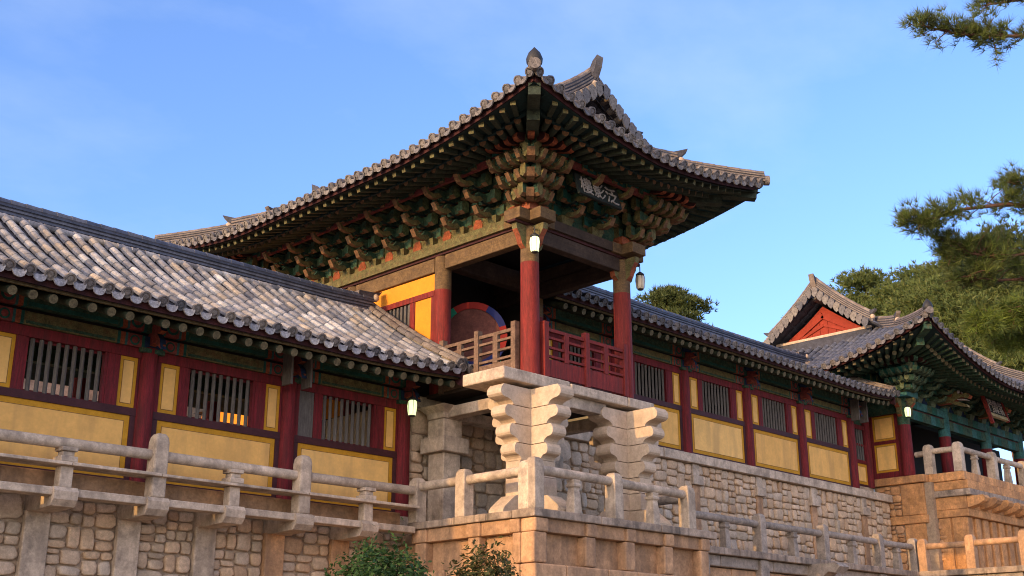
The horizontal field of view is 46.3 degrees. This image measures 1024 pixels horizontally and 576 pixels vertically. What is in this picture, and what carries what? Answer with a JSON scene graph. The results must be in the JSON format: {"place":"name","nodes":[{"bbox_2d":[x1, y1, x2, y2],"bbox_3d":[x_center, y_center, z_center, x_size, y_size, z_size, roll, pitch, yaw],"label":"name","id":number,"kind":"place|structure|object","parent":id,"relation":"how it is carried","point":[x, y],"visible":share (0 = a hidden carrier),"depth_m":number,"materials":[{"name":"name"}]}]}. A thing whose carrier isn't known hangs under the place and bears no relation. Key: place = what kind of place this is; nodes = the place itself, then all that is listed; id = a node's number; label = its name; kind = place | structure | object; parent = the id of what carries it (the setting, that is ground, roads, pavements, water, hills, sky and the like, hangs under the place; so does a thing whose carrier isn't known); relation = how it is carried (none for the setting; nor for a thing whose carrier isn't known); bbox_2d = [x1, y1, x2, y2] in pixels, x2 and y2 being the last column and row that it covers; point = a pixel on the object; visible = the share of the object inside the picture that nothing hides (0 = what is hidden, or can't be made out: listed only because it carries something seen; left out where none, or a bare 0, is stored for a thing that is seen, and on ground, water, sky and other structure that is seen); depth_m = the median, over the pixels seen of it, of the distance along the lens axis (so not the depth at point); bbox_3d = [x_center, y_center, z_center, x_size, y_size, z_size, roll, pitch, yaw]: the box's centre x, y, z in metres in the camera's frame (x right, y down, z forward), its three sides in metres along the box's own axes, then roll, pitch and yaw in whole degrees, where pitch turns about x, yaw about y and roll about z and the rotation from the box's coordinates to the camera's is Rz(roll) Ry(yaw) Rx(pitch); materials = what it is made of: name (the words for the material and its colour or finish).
{"place":"outdoors","nodes":[
{"label":"outdoors","id":0,"kind":"place"},
{"bbox_2d":[325,411,367,445],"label":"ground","id":1,"kind":"structure","parent":0,"point":[349,427],"depth_m":27.82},
{"bbox_2d":[0,0,1023,483],"label":"sky","id":2,"kind":"structure","parent":0,"point":[149,118],"materials":[{"name":"blue"}]},
{"bbox_2d":[399,507,716,575],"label":"stone platform","id":3,"kind":"structure","parent":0,"point":[541,542],"depth_m":23.41,"materials":[{"name":"stone"}]},
{"bbox_2d":[155,47,769,525],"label":"bell pavilion","id":4,"kind":"structure","parent":3,"relation":"on","point":[423,237],"depth_m":26.38,"materials":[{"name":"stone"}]},
{"bbox_2d":[387,303,411,327],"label":"window","id":5,"kind":"structure","parent":4,"relation":"in","point":[402,312],"depth_m":28.06,"materials":[{"name":"grey wood"}]},
{"bbox_2d":[451,302,506,369],"bbox_3d":[-0.938,1.611,28.098,1.600,2.420,0.870,1,-18,-4],"label":"temple drum","id":6,"kind":"object","parent":4,"relation":"on","point":[468,319],"visible":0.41,"depth_m":27.93,"materials":[{"name":"red wood"}]},
{"bbox_2d":[529,227,539,253],"bbox_3d":[0.463,-1.020,25.259,0.324,0.622,0.216,-38,-41,62],"label":"lamp","id":7,"kind":"object","parent":4,"relation":"attached to","point":[534,242],"visible":1,"depth_m":25.11,"materials":[{"name":"white"}]},
{"bbox_2d":[573,172,621,210],"bbox_3d":[1.871,-2.098,26.086,0.208,0.516,1.400,-17,-24,42],"label":"signboard","id":8,"kind":"object","parent":4,"relation":"attached to","point":[603,194],"visible":1,"depth_m":25.98},
{"bbox_2d":[635,266,644,290],"bbox_3d":[2.910,-0.267,27.786,0.219,0.622,0.428,-17,-24,42],"label":"lamp","id":9,"kind":"object","parent":4,"relation":"attached to","point":[640,281],"visible":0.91,"depth_m":27.75,"materials":[{"name":"beige"}]},
{"bbox_2d":[408,460,527,522],"bbox_3d":[-0.822,4.022,23.544,3.390,0.950,0.290,-17,-24,42],"label":"stone balustrade","id":10,"kind":"object","parent":3,"relation":"on","point":[463,481],"visible":0.8,"depth_m":23.53,"materials":[{"name":"stone"}]},
{"bbox_2d":[525,456,696,528],"bbox_3d":[2.084,4.168,24.024,0.270,0.969,5.020,-17,-24,42],"label":"stone balustrade","id":11,"kind":"object","parent":3,"relation":"on","point":[615,484],"visible":0.88,"depth_m":23.83,"materials":[{"name":"stone"}]},
{"bbox_2d":[657,496,677,505],"bbox_3d":[3.256,5.014,26.630,1.770,0.961,0.220,-17,-24,42],"label":"stone balustrade","id":12,"kind":"object","parent":3,"relation":"on","point":[665,500],"visible":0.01,"depth_m":26.45,"materials":[{"name":"grey stone"}]},
{"bbox_2d":[763,273,1023,484],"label":"temple gate","id":13,"kind":"structure","parent":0,"point":[932,370],"depth_m":42.79,"materials":[{"name":"grey tile"}]},
{"bbox_2d":[903,401,910,417],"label":"lamp","id":14,"kind":"object","parent":13,"relation":"attached to","point":[907,410],"visible":1,"depth_m":41.20,"materials":[{"name":"white"}]},
{"bbox_2d":[980,396,1009,423],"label":"signboard","id":15,"kind":"object","parent":13,"relation":"attached to","point":[995,409],"visible":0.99,"depth_m":44.28,"materials":[{"name":"paint"}]},
{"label":"hill","id":16,"kind":"structure","parent":0,"visible":0},
{"bbox_2d":[632,284,718,325],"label":"pine tree","id":17,"kind":"object","parent":16,"relation":"on","point":[672,299],"visible":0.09,"depth_m":78.53,"materials":[{"name":"green plant"}]},
{"bbox_2d":[827,265,915,306],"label":"pine tree","id":18,"kind":"object","parent":16,"relation":"on","point":[860,282],"visible":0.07,"depth_m":84.32,"materials":[{"name":"green plant"}]},
{"bbox_2d":[854,275,917,316],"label":"pine tree","id":19,"kind":"object","parent":16,"relation":"on","point":[886,290],"visible":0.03,"depth_m":79.34,"materials":[{"name":"green plant"}]},
{"bbox_2d":[864,259,935,292],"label":"pine tree","id":20,"kind":"object","parent":16,"relation":"on","point":[897,272],"depth_m":93.51,"materials":[{"name":"green plant"}]},
{"bbox_2d":[901,232,964,280],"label":"pine tree","id":21,"kind":"object","parent":16,"relation":"on","point":[926,275],"visible":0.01,"depth_m":88.31,"materials":[{"name":"green plant"}]},
{"bbox_2d":[875,273,1023,368],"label":"pine tree","id":22,"kind":"object","parent":16,"relation":"on","point":[910,305],"visible":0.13,"depth_m":72.47,"materials":[{"name":"green plant"}]},
{"bbox_2d":[905,258,1023,483],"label":"pine tree","id":23,"kind":"object","parent":16,"relation":"on","point":[957,304],"visible":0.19,"depth_m":68.56,"materials":[{"name":"green plant"}]},
{"bbox_2d":[924,218,1023,276],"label":"pine tree","id":24,"kind":"object","parent":16,"relation":"on","point":[1017,235],"visible":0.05,"depth_m":81.14,"materials":[{"name":"green plant"}]},
{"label":"ground","id":25,"kind":"structure","parent":0,"visible":0},
{"bbox_2d":[23,379,201,417],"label":"courtyard wall","id":26,"kind":"structure","parent":25,"relation":"on","point":[49,385],"depth_m":29.89,"materials":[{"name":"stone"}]},
{"bbox_2d":[193,408,247,424],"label":"courtyard wall","id":27,"kind":"structure","parent":25,"relation":"on","point":[228,417],"depth_m":31.14,"materials":[{"name":"yellow paint"}]},
{"bbox_2d":[0,197,473,516],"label":"temple gallery","id":28,"kind":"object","parent":25,"relation":"on","point":[147,338],"visible":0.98,"depth_m":22.77,"materials":[{"name":"grey tile"}]},
{"bbox_2d":[20,337,107,402],"bbox_3d":[-7.799,1.445,20.839,0.110,0.928,1.504,-17,-24,42],"label":"window","id":29,"kind":"structure","parent":28,"relation":"in","point":[32,340],"depth_m":20.83,"materials":[{"name":"grey wood"}]},
{"bbox_2d":[184,368,255,427],"bbox_3d":[-5.612,2.129,22.955,0.110,0.928,1.504,-17,-24,42],"label":"window","id":30,"kind":"structure","parent":28,"relation":"in","point":[250,399],"depth_m":22.95,"materials":[{"name":"grey wood"}]},
{"bbox_2d":[319,394,375,447],"bbox_3d":[-3.460,2.803,25.038,0.110,0.928,1.453,-17,-24,42],"label":"window","id":31,"kind":"structure","parent":28,"relation":"in","point":[371,408],"depth_m":25.05,"materials":[{"name":"grey wood"}]},
{"bbox_2d":[405,390,417,416],"bbox_3d":[-2.178,2.499,25.873,0.467,0.622,0.216,-45,-47,65],"label":"lamp","id":32,"kind":"object","parent":28,"relation":"attached to","point":[412,405],"visible":1,"depth_m":25.66,"materials":[{"name":"white"}]},
{"bbox_3d":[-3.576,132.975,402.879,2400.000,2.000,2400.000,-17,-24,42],"label":"ground","id":33,"kind":"structure","parent":0,"visible":0},
{"bbox_2d":[0,492,415,575],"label":"retaining wall","id":34,"kind":"structure","parent":33,"relation":"on","point":[85,538],"depth_m":20.92,"materials":[{"name":"stone"}]},
{"bbox_2d":[0,453,419,540],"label":"stone balcony","id":35,"kind":"structure","parent":34,"relation":"on","point":[42,493],"depth_m":20.99,"materials":[{"name":"stone"}]},
{"bbox_2d":[0,429,415,520],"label":"stone balustrade","id":36,"kind":"object","parent":35,"relation":"on","point":[159,457],"visible":0.89,"depth_m":20.98,"materials":[{"name":"stone"}]},
{"bbox_2d":[324,517,434,575],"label":"shrub","id":37,"kind":"object","parent":33,"relation":"on","point":[370,568],"visible":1,"depth_m":17.57,"materials":[{"name":"green plant"}]},
{"bbox_2d":[441,536,521,575],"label":"shrub","id":38,"kind":"object","parent":33,"relation":"on","point":[494,570],"visible":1,"depth_m":18.45,"materials":[{"name":"green plant"}]},
{"bbox_2d":[409,396,892,567],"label":"retaining wall","id":39,"kind":"structure","parent":33,"relation":"on","point":[728,488],"depth_m":34.32,"materials":[{"name":"stone"}]},
{"bbox_2d":[543,285,899,490],"bbox_3d":[5.030,3.138,37.339,6.898,5.380,18.116,-17,-24,42],"label":"temple gallery","id":40,"kind":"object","parent":39,"relation":"on","point":[715,392],"visible":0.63,"depth_m":35.93,"materials":[{"name":"yellow paint"}]},
{"bbox_2d":[557,342,595,370],"bbox_3d":[1.642,1.939,31.144,0.110,0.928,1.494,-17,-24,42],"label":"window","id":41,"kind":"structure","parent":40,"relation":"in","point":[592,354],"depth_m":31.20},
{"bbox_2d":[634,361,667,401],"bbox_3d":[3.815,2.619,33.248,0.110,0.928,1.494,-17,-24,42],"label":"window","id":42,"kind":"structure","parent":40,"relation":"in","point":[663,378],"depth_m":33.28,"materials":[{"name":"grey wood"}]},
{"bbox_2d":[701,380,731,417],"bbox_3d":[6.006,3.305,35.368,0.110,0.928,1.519,-17,-24,42],"label":"window","id":43,"kind":"structure","parent":40,"relation":"in","point":[715,402],"depth_m":35.40,"materials":[{"name":"grey wood"}]},
{"bbox_2d":[761,397,788,432],"bbox_3d":[8.179,3.985,37.471,0.110,0.928,1.469,-17,-24,42],"label":"window","id":44,"kind":"structure","parent":40,"relation":"in","point":[767,403],"depth_m":37.50,"materials":[{"name":"grey wood"}]},
{"bbox_2d":[814,412,839,445],"bbox_3d":[10.353,4.665,39.575,0.110,0.928,1.519,-17,-24,42],"label":"window","id":45,"kind":"structure","parent":40,"relation":"in","point":[832,422],"depth_m":39.61,"materials":[{"name":"grey wood"}]},
{"bbox_2d":[854,428,866,460],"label":"window","id":46,"kind":"structure","parent":40,"relation":"in","point":[859,434],"depth_m":41.73,"materials":[{"name":"grey wood"}]},
{"bbox_2d":[708,546,1023,575],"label":"stone terrace","id":47,"kind":"structure","parent":33,"relation":"on","point":[723,561],"depth_m":31.55,"materials":[{"name":"stone"}]},
{"bbox_2d":[678,509,919,571],"bbox_3d":[8.244,6.912,32.689,0.270,1.018,11.820,-17,-24,42],"label":"stone balustrade","id":48,"kind":"object","parent":47,"relation":"on","point":[760,525],"visible":0.86,"depth_m":32.81,"materials":[{"name":"grey stone"}]},
{"bbox_2d":[874,471,1023,570],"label":"stone platform","id":49,"kind":"structure","parent":47,"relation":"on","point":[955,506],"depth_m":40.39,"materials":[{"name":"beige stone"}]},
{"bbox_2d":[914,441,1023,485],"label":"stone balustrade","id":50,"kind":"object","parent":49,"relation":"on","point":[928,452],"visible":0.95,"depth_m":41.03,"materials":[{"name":"stone"}]},
{"bbox_2d":[917,529,1023,570],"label":"stone balustrade","id":51,"kind":"object","parent":47,"relation":"on","point":[970,543],"visible":0.92,"depth_m":35.34,"materials":[{"name":"stone"}]},
{"bbox_2d":[888,0,1023,364],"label":"pine tree","id":52,"kind":"object","parent":33,"relation":"on","point":[1009,317],"visible":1,"depth_m":15.41,"materials":[{"name":"green plant"}]}
]}

